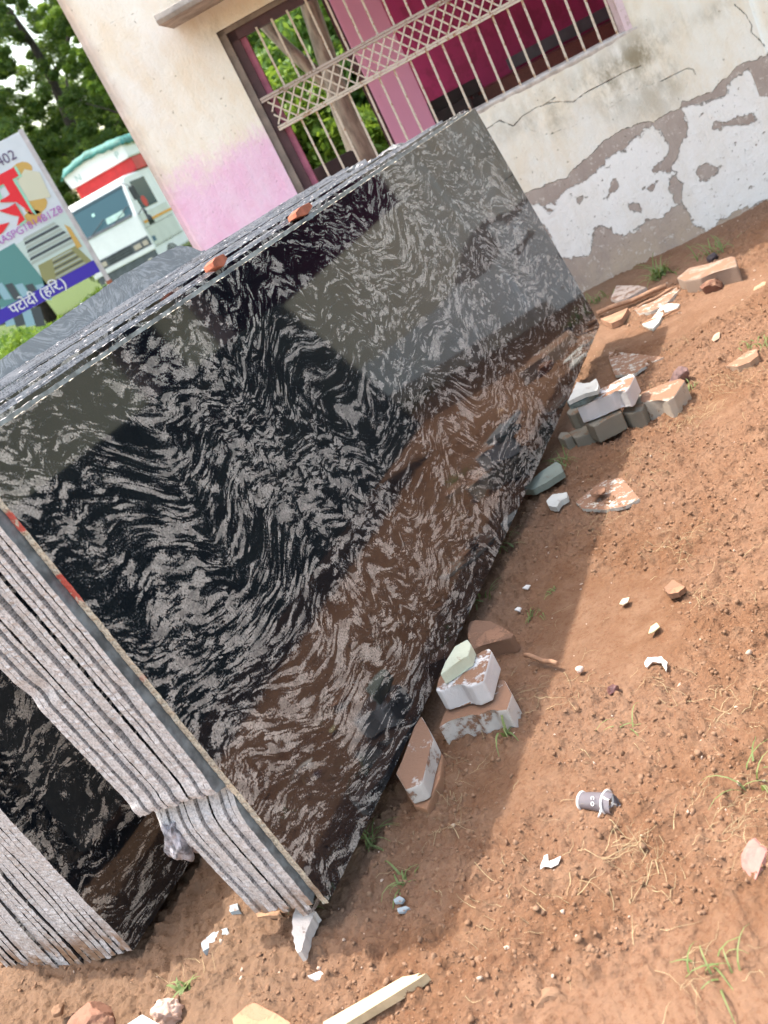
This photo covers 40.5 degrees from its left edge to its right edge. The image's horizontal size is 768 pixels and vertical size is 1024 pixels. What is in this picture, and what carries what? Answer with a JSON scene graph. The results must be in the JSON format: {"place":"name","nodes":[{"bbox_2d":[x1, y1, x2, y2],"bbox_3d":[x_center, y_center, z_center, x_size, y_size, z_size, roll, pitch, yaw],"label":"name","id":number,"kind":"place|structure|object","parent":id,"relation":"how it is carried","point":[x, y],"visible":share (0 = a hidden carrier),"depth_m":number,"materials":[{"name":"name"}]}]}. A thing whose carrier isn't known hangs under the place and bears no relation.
{"place":"outdoors","nodes":[
{"label":"outdoors","id":0,"kind":"place"},
{"bbox_2d":[0,0,268,199],"label":"sky","id":1,"kind":"structure","parent":0,"point":[19,54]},
{"bbox_2d":[313,150,357,181],"bbox_3d":[-0.239,-1.913,7.311,0.580,1.045,0.420,-25,19,10],"label":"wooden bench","id":2,"kind":"object","parent":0,"point":[348,159],"visible":0.09,"depth_m":7.26,"materials":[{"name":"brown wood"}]},
{"bbox_2d":[0,200,767,1023],"bbox_3d":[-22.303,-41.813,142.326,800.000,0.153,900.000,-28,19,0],"label":"ground","id":3,"kind":"structure","parent":0,"point":[624,984],"depth_m":2.50,"materials":[{"name":"red soil"}]},
{"bbox_2d":[0,946,17,965],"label":"granite slab","id":4,"kind":"structure","parent":3,"relation":"on","point":[7,957],"depth_m":2.95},
{"bbox_2d":[0,939,25,965],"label":"granite slab","id":5,"kind":"structure","parent":3,"relation":"on","point":[9,951],"depth_m":2.94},
{"bbox_2d":[0,930,28,965],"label":"granite slab","id":6,"kind":"structure","parent":3,"relation":"on","point":[4,938],"depth_m":2.92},
{"bbox_2d":[0,926,33,962],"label":"granite slab","id":7,"kind":"structure","parent":3,"relation":"on","point":[14,942],"depth_m":2.91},
{"bbox_2d":[0,922,37,964],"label":"granite slab","id":8,"kind":"structure","parent":3,"relation":"on","point":[21,946],"depth_m":2.90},
{"bbox_2d":[0,916,44,964],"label":"granite slab","id":9,"kind":"structure","parent":3,"relation":"on","point":[18,939],"depth_m":2.87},
{"bbox_2d":[0,910,49,964],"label":"granite slab","id":10,"kind":"structure","parent":3,"relation":"on","point":[23,939],"depth_m":2.86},
{"bbox_2d":[0,899,58,968],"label":"granite slab","id":11,"kind":"structure","parent":3,"relation":"on","point":[22,930],"depth_m":2.84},
{"bbox_2d":[0,314,62,358],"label":"shrub","id":12,"kind":"object","parent":3,"relation":"on","point":[13,344],"visible":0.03,"depth_m":15.43,"materials":[{"name":"green plant"}]},
{"bbox_2d":[0,896,63,965],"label":"granite slab","id":13,"kind":"structure","parent":3,"relation":"on","point":[45,947],"depth_m":2.84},
{"bbox_2d":[0,889,69,964],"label":"granite slab","id":14,"kind":"structure","parent":3,"relation":"on","point":[47,942],"depth_m":2.82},
{"bbox_2d":[0,63,73,322],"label":"tree","id":15,"kind":"object","parent":3,"relation":"on","point":[49,314],"visible":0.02,"depth_m":46.83,"materials":[{"name":"green plant"}]},
{"bbox_2d":[0,881,75,964],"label":"granite slab","id":16,"kind":"structure","parent":3,"relation":"on","point":[40,928],"depth_m":2.80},
{"bbox_2d":[0,869,83,964],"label":"granite slab","id":17,"kind":"structure","parent":3,"relation":"on","point":[17,894],"depth_m":2.77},
{"bbox_2d":[0,862,90,962],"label":"granite slab","id":18,"kind":"structure","parent":3,"relation":"on","point":[26,894],"depth_m":2.76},
{"bbox_2d":[0,857,94,959],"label":"granite slab","id":19,"kind":"structure","parent":3,"relation":"on","point":[40,903],"depth_m":2.75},
{"bbox_2d":[0,851,101,960],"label":"granite slab","id":20,"kind":"structure","parent":3,"relation":"on","point":[40,896],"depth_m":2.73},
{"bbox_2d":[0,843,105,958],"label":"granite slab","id":21,"kind":"structure","parent":3,"relation":"on","point":[31,878],"depth_m":2.71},
{"bbox_2d":[0,836,111,958],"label":"granite slab","id":22,"kind":"structure","parent":3,"relation":"on","point":[69,913],"depth_m":2.71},
{"bbox_2d":[0,128,112,326],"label":"shop sign","id":23,"kind":"object","parent":3,"relation":"on","point":[47,252],"visible":1,"depth_m":12.14,"materials":[{"name":"multicoloured"}]},
{"bbox_2d":[51,1002,63,1016],"bbox_3d":[-0.817,1.252,2.616,0.034,0.029,0.036,-28,19,0],"label":"stone","id":24,"kind":"object","parent":3,"relation":"on","point":[57,1010],"visible":1,"depth_m":2.60,"materials":[{"name":"stone"}]},
{"bbox_2d":[0,828,116,955],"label":"granite slab","id":25,"kind":"structure","parent":3,"relation":"on","point":[109,949],"depth_m":2.69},
{"bbox_2d":[0,816,124,950],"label":"granite slab","id":26,"kind":"structure","parent":3,"relation":"on","point":[107,932],"depth_m":2.66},
{"bbox_2d":[0,0,125,205],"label":"tree","id":27,"kind":"object","parent":3,"relation":"on","point":[73,141],"visible":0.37,"depth_m":38.57,"materials":[{"name":"green plant"}]},
{"bbox_2d":[0,820,125,953],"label":"granite slab","id":28,"kind":"structure","parent":3,"relation":"on","point":[91,921],"depth_m":2.68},
{"bbox_2d":[36,0,117,112],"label":"tree","id":29,"kind":"object","parent":3,"relation":"on","point":[47,23],"visible":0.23,"depth_m":35.36,"materials":[{"name":"green plant"}]},
{"bbox_2d":[67,1001,115,1023],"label":"stone","id":30,"kind":"object","parent":3,"relation":"on","point":[93,1012],"visible":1,"depth_m":2.43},
{"bbox_2d":[0,669,193,950],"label":"granite slab","id":31,"kind":"structure","parent":3,"relation":"on","point":[87,835],"depth_m":2.71,"materials":[{"name":"stone"}]},
{"bbox_2d":[0,246,204,378],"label":"granite slab","id":32,"kind":"object","parent":3,"relation":"on","point":[121,289],"depth_m":2.98,"materials":[{"name":"stone"}]},
{"bbox_2d":[16,75,189,283],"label":"tree","id":33,"kind":"object","parent":3,"relation":"on","point":[115,117],"visible":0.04,"depth_m":44.90,"materials":[{"name":"green plant"}]},
{"bbox_2d":[60,133,188,287],"bbox_3d":[-6.863,-9.277,31.380,2.500,4.148,6.791,-21,20,21],"label":"truck","id":34,"kind":"object","parent":3,"relation":"on","point":[124,215],"visible":0.62,"depth_m":28.81,"materials":[{"name":"white paint"}]},
{"bbox_2d":[128,1015,157,1023],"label":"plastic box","id":35,"kind":"object","parent":3,"relation":"on","point":[142,1019],"visible":1,"depth_m":2.31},
{"bbox_2d":[0,175,330,826],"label":"granite slab","id":36,"kind":"structure","parent":3,"relation":"on","point":[83,752],"depth_m":2.32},
{"bbox_2d":[161,822,194,861],"bbox_3d":[-0.469,0.744,2.365,0.067,0.119,0.076,-17,22,28],"label":"granite fragment","id":37,"kind":"object","parent":36,"relation":"on","point":[177,846],"visible":0.77,"depth_m":2.34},
{"bbox_2d":[150,998,183,1023],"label":"stone","id":38,"kind":"object","parent":3,"relation":"on","point":[166,1011],"visible":0.98,"depth_m":2.33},
{"bbox_2d":[0,167,348,852],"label":"granite slab","id":39,"kind":"structure","parent":3,"relation":"on","point":[43,698],"depth_m":2.31,"materials":[{"name":"stone"}]},
{"bbox_2d":[0,173,348,911],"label":"granite slab","id":40,"kind":"structure","parent":3,"relation":"on","point":[60,681],"depth_m":2.32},
{"bbox_2d":[0,168,348,846],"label":"granite slab","id":41,"kind":"structure","parent":3,"relation":"on","point":[14,660],"depth_m":2.29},
{"bbox_2d":[166,974,198,997],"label":"grass tuft","id":42,"kind":"object","parent":3,"relation":"on","point":[178,988],"visible":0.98,"depth_m":2.40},
{"bbox_2d":[0,159,366,912],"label":"granite slab","id":43,"kind":"structure","parent":3,"relation":"on","point":[112,755],"depth_m":2.29,"materials":[{"name":"stone"}]},
{"bbox_2d":[0,162,367,910],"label":"granite slab","id":44,"kind":"structure","parent":3,"relation":"on","point":[74,686],"depth_m":2.25,"materials":[{"name":"stone"}]},
{"bbox_2d":[0,158,373,912],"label":"granite slab","id":45,"kind":"structure","parent":3,"relation":"on","point":[26,652],"depth_m":2.28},
{"bbox_2d":[0,150,392,908],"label":"granite slab","id":46,"kind":"structure","parent":3,"relation":"on","point":[20,602],"depth_m":2.23,"materials":[{"name":"stone"}]},
{"bbox_2d":[0,148,395,912],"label":"granite slab","id":47,"kind":"structure","parent":3,"relation":"on","point":[92,694],"depth_m":2.25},
{"bbox_2d":[201,928,228,954],"bbox_3d":[-0.403,1.030,2.507,0.077,0.015,0.049,-28,19,0],"label":"stone shard","id":48,"kind":"object","parent":3,"relation":"on","point":[206,941],"visible":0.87,"depth_m":2.51,"materials":[{"name":"stone"}]},
{"bbox_2d":[0,123,440,915],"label":"granite slab","id":49,"kind":"structure","parent":3,"relation":"on","point":[44,605],"depth_m":2.20,"materials":[{"name":"stone"}]},
{"bbox_2d":[0,121,442,908],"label":"granite slab","id":50,"kind":"structure","parent":3,"relation":"on","point":[50,625],"depth_m":2.23,"materials":[{"name":"stone"}]},
{"bbox_2d":[0,110,464,909],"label":"granite slab","id":51,"kind":"structure","parent":3,"relation":"on","point":[42,590],"depth_m":2.26,"materials":[{"name":"stone"}]},
{"bbox_2d":[204,254,226,272],"bbox_3d":[-0.465,-0.685,2.879,0.036,0.032,0.079,-24,19,33],"label":"brick chip","id":52,"kind":"object","parent":51,"relation":"on","point":[215,264],"visible":1,"depth_m":2.86,"materials":[{"name":"brick"}]},
{"bbox_2d":[0,110,468,904],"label":"granite slab","id":53,"kind":"structure","parent":3,"relation":"on","point":[68,604],"depth_m":2.17,"materials":[{"name":"stone"}]},
{"bbox_2d":[288,203,311,221],"bbox_3d":[-0.268,-0.957,3.334,0.036,0.032,0.129,-24,19,33],"label":"brick chip","id":54,"kind":"object","parent":53,"relation":"on","point":[301,212],"visible":1,"depth_m":3.31,"materials":[{"name":"brick"}]},
{"bbox_2d":[229,903,241,914],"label":"stone shard","id":55,"kind":"object","parent":3,"relation":"on","point":[234,909],"visible":1,"depth_m":2.53,"materials":[{"name":"stone"}]},
{"bbox_2d":[232,1003,290,1023],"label":"stone","id":56,"kind":"object","parent":3,"relation":"on","point":[253,1013],"visible":1,"depth_m":2.18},
{"bbox_2d":[256,911,282,918],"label":"stone shard","id":57,"kind":"object","parent":3,"relation":"on","point":[274,914],"visible":0.97,"depth_m":2.48,"materials":[{"name":"beige stone"}]},
{"bbox_2d":[246,13,303,84],"bbox_3d":[-1.878,-6.664,16.257,3.955,5.207,2.669,-28,19,0],"label":"shrub","id":58,"kind":"object","parent":3,"relation":"on","point":[254,39],"visible":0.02,"depth_m":15.49,"materials":[{"name":"green plant"}]},
{"bbox_2d":[0,109,599,903],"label":"granite slab","id":59,"kind":"structure","parent":3,"relation":"on","point":[260,509],"depth_m":2.77,"materials":[{"name":"stone"}]},
{"bbox_2d":[267,59,344,169],"bbox_3d":[-1.249,-4.401,13.774,2.394,2.718,1.710,-28,19,0],"label":"shrub","id":60,"kind":"object","parent":3,"relation":"on","point":[323,145],"visible":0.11,"depth_m":13.35,"materials":[{"name":"green plant"}]},
{"bbox_2d":[291,908,321,961],"bbox_3d":[-0.172,0.936,2.333,0.065,0.028,0.145,-28,19,0],"label":"stone shard","id":61,"kind":"object","parent":3,"relation":"on","point":[303,932],"visible":0.91,"depth_m":2.32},
{"bbox_2d":[254,0,368,118],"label":"shrub","id":62,"kind":"object","parent":3,"relation":"on","point":[289,32],"visible":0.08,"depth_m":13.78,"materials":[{"name":"green plant"}]},
{"bbox_2d":[260,0,376,161],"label":"tree","id":63,"kind":"object","parent":3,"relation":"on","point":[351,123],"visible":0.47,"depth_m":10.19,"materials":[{"name":"brown plant"}]},
{"bbox_2d":[331,103,389,154],"bbox_3d":[0.394,-4.672,13.634,2.313,2.022,1.508,-28,19,0],"label":"shrub","id":64,"kind":"object","parent":3,"relation":"on","point":[374,130],"visible":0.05,"depth_m":13.12,"materials":[{"name":"green plant"}]},
{"bbox_2d":[323,973,430,1023],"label":"wooden plank","id":65,"kind":"object","parent":3,"relation":"on","point":[364,1010],"visible":1,"depth_m":2.05,"materials":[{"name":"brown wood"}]},
{"bbox_2d":[360,814,399,851],"bbox_3d":[-0.038,0.794,2.561,0.183,0.043,0.134,-28,19,0],"label":"grass tuft","id":66,"kind":"object","parent":3,"relation":"on","point":[369,842],"visible":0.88,"depth_m":2.55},
{"bbox_2d":[0,201,767,1023],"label":"soil crumbs","id":67,"kind":"object","parent":3,"relation":"on","point":[590,947],"visible":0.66,"depth_m":2.36,"materials":[{"name":"soil"}]},
{"bbox_2d":[381,860,418,908],"bbox_3d":[0.043,0.828,2.377,0.107,0.039,0.158,-24,19,11],"label":"grass tuft","id":68,"kind":"object","parent":3,"relation":"on","point":[398,873],"visible":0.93,"depth_m":2.38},
{"bbox_2d":[57,0,767,292],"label":"building","id":69,"kind":"structure","parent":3,"relation":"on","point":[626,135],"depth_m":6.05,"materials":[{"name":"paint"}]},
{"bbox_2d":[226,0,312,189],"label":"window frame","id":70,"kind":"structure","parent":69,"relation":"in","point":[234,36],"depth_m":5.96,"materials":[{"name":"paint"}]},
{"bbox_2d":[432,97,474,123],"bbox_3d":[0.683,-2.506,7.660,0.360,0.985,0.420,-25,19,10],"label":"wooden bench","id":71,"kind":"object","parent":69,"relation":"on","point":[445,114],"visible":0.1,"depth_m":7.64,"materials":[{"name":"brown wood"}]},
{"bbox_2d":[427,78,488,114],"bbox_3d":[0.710,-2.617,7.777,0.500,1.070,0.420,-25,19,10],"label":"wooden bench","id":72,"kind":"object","parent":69,"relation":"on","point":[470,88],"visible":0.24,"depth_m":7.75,"materials":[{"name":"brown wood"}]},
{"bbox_2d":[73,220,764,1009],"bbox_3d":[0.679,-0.117,4.072,4.696,0.145,4.563,-28,19,0],"label":"grit","id":73,"kind":"object","parent":3,"relation":"on","point":[479,978],"visible":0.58,"depth_m":2.43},
{"bbox_2d":[406,754,446,814],"bbox_3d":[0.123,0.693,2.659,0.091,0.060,0.254,-16,22,30],"label":"paver block","id":74,"kind":"object","parent":3,"relation":"on","point":[427,806],"depth_m":2.59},
{"bbox_2d":[396,717,440,803],"bbox_3d":[0.094,0.631,2.678,0.088,0.050,0.296,-20,21,22],"label":"paver block","id":75,"kind":"object","parent":74,"relation":"on","point":[417,770],"depth_m":2.62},
{"bbox_2d":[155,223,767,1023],"bbox_3d":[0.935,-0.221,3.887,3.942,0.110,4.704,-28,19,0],"label":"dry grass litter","id":76,"kind":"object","parent":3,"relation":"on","point":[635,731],"visible":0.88,"depth_m":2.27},
{"bbox_2d":[440,680,521,744],"bbox_3d":[0.269,0.541,2.789,0.203,0.090,0.145,-20,21,23],"label":"paver block","id":77,"kind":"object","parent":3,"relation":"on","point":[474,720],"depth_m":2.74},
{"bbox_2d":[436,649,500,708],"bbox_3d":[0.226,0.455,2.804,0.148,0.066,0.162,-19,21,24],"label":"paver block","id":78,"kind":"object","parent":77,"relation":"on","point":[476,682],"depth_m":2.76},
{"bbox_2d":[441,640,475,683],"bbox_3d":[0.207,0.401,2.804,0.067,0.036,0.148,-14,24,36],"label":"marble offcut","id":79,"kind":"object","parent":78,"relation":"on","point":[460,660],"visible":1,"depth_m":2.78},
{"bbox_2d":[468,620,520,656],"bbox_3d":[0.319,0.381,3.141,0.126,0.055,0.216,-28,19,0],"label":"flagstone","id":80,"kind":"object","parent":3,"relation":"on","point":[496,640],"visible":0.9,"depth_m":3.08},
{"bbox_2d":[495,715,518,755],"bbox_3d":[0.317,0.553,2.667,0.048,0.058,0.184,-21,20,19],"label":"grass tuft","id":81,"kind":"object","parent":3,"relation":"on","point":[506,731],"visible":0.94,"depth_m":2.67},
{"bbox_2d":[523,653,559,665],"bbox_3d":[0.439,0.412,2.907,0.014,0.021,0.144,-37,21,-24],"label":"wooden stick","id":82,"kind":"object","parent":3,"relation":"on","point":[540,659],"visible":1,"depth_m":2.90,"materials":[{"name":"brown wood"}]},
{"bbox_2d":[525,462,565,494],"bbox_3d":[0.620,-0.126,3.983,0.197,0.025,0.123,-33,20,-14],"label":"marble shard","id":83,"kind":"object","parent":3,"relation":"on","point":[548,477],"visible":0.93,"depth_m":3.95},
{"bbox_2d":[534,987,561,1008],"bbox_3d":[0.298,0.889,1.903,0.056,0.034,0.040,-28,19,0],"label":"soil clod","id":84,"kind":"object","parent":3,"relation":"on","point":[549,994],"visible":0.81,"depth_m":1.89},
{"bbox_2d":[540,854,560,869],"bbox_3d":[0.349,0.732,2.182,0.041,0.002,0.041,-16,22,31],"label":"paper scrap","id":85,"kind":"object","parent":3,"relation":"on","point":[550,864],"visible":1,"depth_m":2.18,"materials":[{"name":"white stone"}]},
{"bbox_2d":[546,492,569,511],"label":"marble shard","id":86,"kind":"object","parent":3,"relation":"on","point":[556,502],"visible":1,"depth_m":3.75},
{"bbox_2d":[543,446,576,467],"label":"grass tuft","id":87,"kind":"object","parent":3,"relation":"on","point":[562,460],"visible":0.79,"depth_m":4.11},
{"bbox_2d":[558,432,574,448],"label":"paver block","id":88,"kind":"object","parent":3,"relation":"on","point":[566,440],"depth_m":4.22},
{"bbox_2d":[569,426,615,447],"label":"paver block","id":89,"kind":"object","parent":3,"relation":"on","point":[581,436],"depth_m":4.18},
{"bbox_2d":[567,408,584,428],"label":"paver block","id":90,"kind":"object","parent":89,"relation":"on","point":[576,420],"depth_m":4.25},
{"bbox_2d":[576,789,620,817],"bbox_3d":[0.463,0.633,2.271,0.086,0.051,0.066,-10,26,42],"label":"disposable cup","id":91,"kind":"object","parent":3,"relation":"on","point":[596,801],"visible":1,"depth_m":2.26,"materials":[{"name":"grey plastic"}]},
{"bbox_2d":[585,408,627,441],"bbox_3d":[0.881,-0.351,4.136,0.143,0.075,0.138,-28,19,0],"label":"paver block","id":92,"kind":"object","parent":3,"relation":"on","point":[606,426],"depth_m":4.08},
{"bbox_2d":[577,373,640,422],"bbox_3d":[0.896,-0.440,4.092,0.269,0.072,0.167,-28,19,0],"label":"paver block","id":93,"kind":"object","parent":92,"relation":"on","point":[625,391],"depth_m":4.08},
{"bbox_2d":[567,394,598,409],"bbox_3d":[0.790,-0.451,4.115,0.141,0.018,0.103,-28,19,0],"label":"slate offcut","id":94,"kind":"object","parent":93,"relation":"on","point":[586,400],"visible":0.49,"depth_m":4.08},
{"bbox_2d":[568,379,599,404],"bbox_3d":[0.804,-0.489,4.128,0.122,0.017,0.195,-17,22,29],"label":"marble offcut","id":95,"kind":"object","parent":94,"relation":"on","point":[580,391],"visible":1,"depth_m":4.08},
{"bbox_2d":[576,478,639,512],"bbox_3d":[0.780,-0.048,3.638,0.189,0.012,0.282,-28,19,0],"label":"marble shard","id":96,"kind":"object","parent":3,"relation":"on","point":[620,489],"visible":0.94,"depth_m":3.62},
{"bbox_2d":[590,486,605,496],"bbox_3d":[0.750,-0.073,3.642,0.055,0.030,0.066,-19,21,24],"label":"stone","id":97,"kind":"object","parent":96,"relation":"on","point":[597,491],"visible":1,"depth_m":3.63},
{"bbox_2d":[600,308,629,328],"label":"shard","id":98,"kind":"object","parent":3,"relation":"on","point":[616,319],"visible":1,"depth_m":5.41,"materials":[{"name":"beige stone"}]},
{"bbox_2d":[610,285,647,302],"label":"marble shard","id":99,"kind":"object","parent":3,"relation":"on","point":[622,293],"visible":0.9,"depth_m":5.78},
{"bbox_2d":[596,283,666,315],"bbox_3d":[1.322,-1.133,5.566,0.386,0.032,0.024,-19,21,25],"label":"wooden stick","id":100,"kind":"object","parent":3,"relation":"on","point":[632,299],"visible":1,"depth_m":5.56,"materials":[{"name":"brown wood"}]},
{"bbox_2d":[609,351,663,377],"bbox_3d":[1.095,-0.682,4.825,0.187,0.012,0.462,-31,19,-9],"label":"marble shard","id":101,"kind":"object","parent":3,"relation":"on","point":[623,364],"visible":0.94,"depth_m":4.74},
{"bbox_2d":[623,395,650,427],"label":"paver block","id":102,"kind":"object","parent":3,"relation":"on","point":[636,415],"depth_m":4.08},
{"bbox_2d":[630,247,678,286],"bbox_3d":[1.522,-1.373,5.844,0.325,0.128,0.322,-28,19,0],"label":"grass tuft","id":103,"kind":"object","parent":3,"relation":"on","point":[661,272],"visible":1,"depth_m":5.85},
{"bbox_2d":[636,287,673,307],"bbox_3d":[1.416,-1.118,5.444,0.215,0.025,0.019,-28,19,0],"label":"wooden stick","id":104,"kind":"object","parent":3,"relation":"on","point":[656,297],"visible":1,"depth_m":5.44,"materials":[{"name":"brown wood"}]},
{"bbox_2d":[644,657,667,671],"bbox_3d":[0.693,0.382,2.630,0.048,0.003,0.088,-38,21,-26],"label":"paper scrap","id":105,"kind":"object","parent":3,"relation":"on","point":[648,661],"visible":1,"depth_m":2.64,"materials":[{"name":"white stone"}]},
{"bbox_2d":[634,286,680,315],"bbox_3d":[1.431,-1.078,5.355,0.270,0.020,0.195,-26,19,5],"label":"marble shard","id":106,"kind":"object","parent":3,"relation":"on","point":[653,307],"visible":0.91,"depth_m":5.34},
{"bbox_2d":[642,304,679,330],"bbox_3d":[1.368,-0.967,5.152,0.139,0.012,0.347,-6,29,48],"label":"marble shard","id":107,"kind":"object","parent":3,"relation":"on","point":[653,325],"visible":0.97,"depth_m":5.14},
{"bbox_2d":[641,379,691,419],"bbox_3d":[1.112,-0.424,4.096,0.179,0.100,0.200,-19,21,24],"label":"paver block","id":108,"kind":"object","parent":3,"relation":"on","point":[671,398],"depth_m":4.07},
{"bbox_2d":[664,579,686,597],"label":"stone shard","id":109,"kind":"object","parent":3,"relation":"on","point":[673,588],"visible":1,"depth_m":2.88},
{"bbox_2d":[669,366,689,382],"bbox_3d":[1.213,-0.556,4.279,0.096,0.078,0.084,-36,20,-21],"label":"stone","id":110,"kind":"object","parent":3,"relation":"on","point":[681,372],"visible":0.74,"depth_m":4.25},
{"bbox_2d":[677,257,741,292],"bbox_3d":[1.663,-1.175,5.268,0.365,0.120,0.234,-6,28,47],"label":"stone block","id":111,"kind":"object","parent":3,"relation":"on","point":[694,279],"depth_m":5.21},
{"bbox_2d":[672,925,748,1023],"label":"grass tuft","id":112,"kind":"object","parent":3,"relation":"on","point":[707,965],"visible":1,"depth_m":1.77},
{"bbox_2d":[700,278,722,294],"bbox_3d":[1.628,-1.112,5.175,0.109,0.090,0.107,-15,23,33],"label":"stone","id":113,"kind":"object","parent":3,"relation":"on","point":[711,286],"visible":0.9,"depth_m":5.13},
{"bbox_2d":[685,234,738,261],"bbox_3d":[1.829,-1.505,5.771,0.317,0.102,0.346,-6,28,47],"label":"grass tuft","id":114,"kind":"object","parent":3,"relation":"on","point":[719,246],"visible":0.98,"depth_m":5.75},
{"bbox_2d":[701,737,767,809],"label":"grass tuft","id":115,"kind":"object","parent":3,"relation":"on","point":[763,787],"visible":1,"depth_m":2.12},
{"bbox_2d":[726,349,760,371],"bbox_3d":[1.444,-0.598,4.129,0.140,0.030,0.102,-34,20,-16],"label":"marble shard","id":116,"kind":"object","parent":3,"relation":"on","point":[748,359],"visible":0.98,"depth_m":4.11,"materials":[{"name":"stone"}]},
{"bbox_2d":[741,838,767,879],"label":"stone","id":117,"kind":"object","parent":3,"relation":"on","point":[754,855],"visible":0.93,"depth_m":1.93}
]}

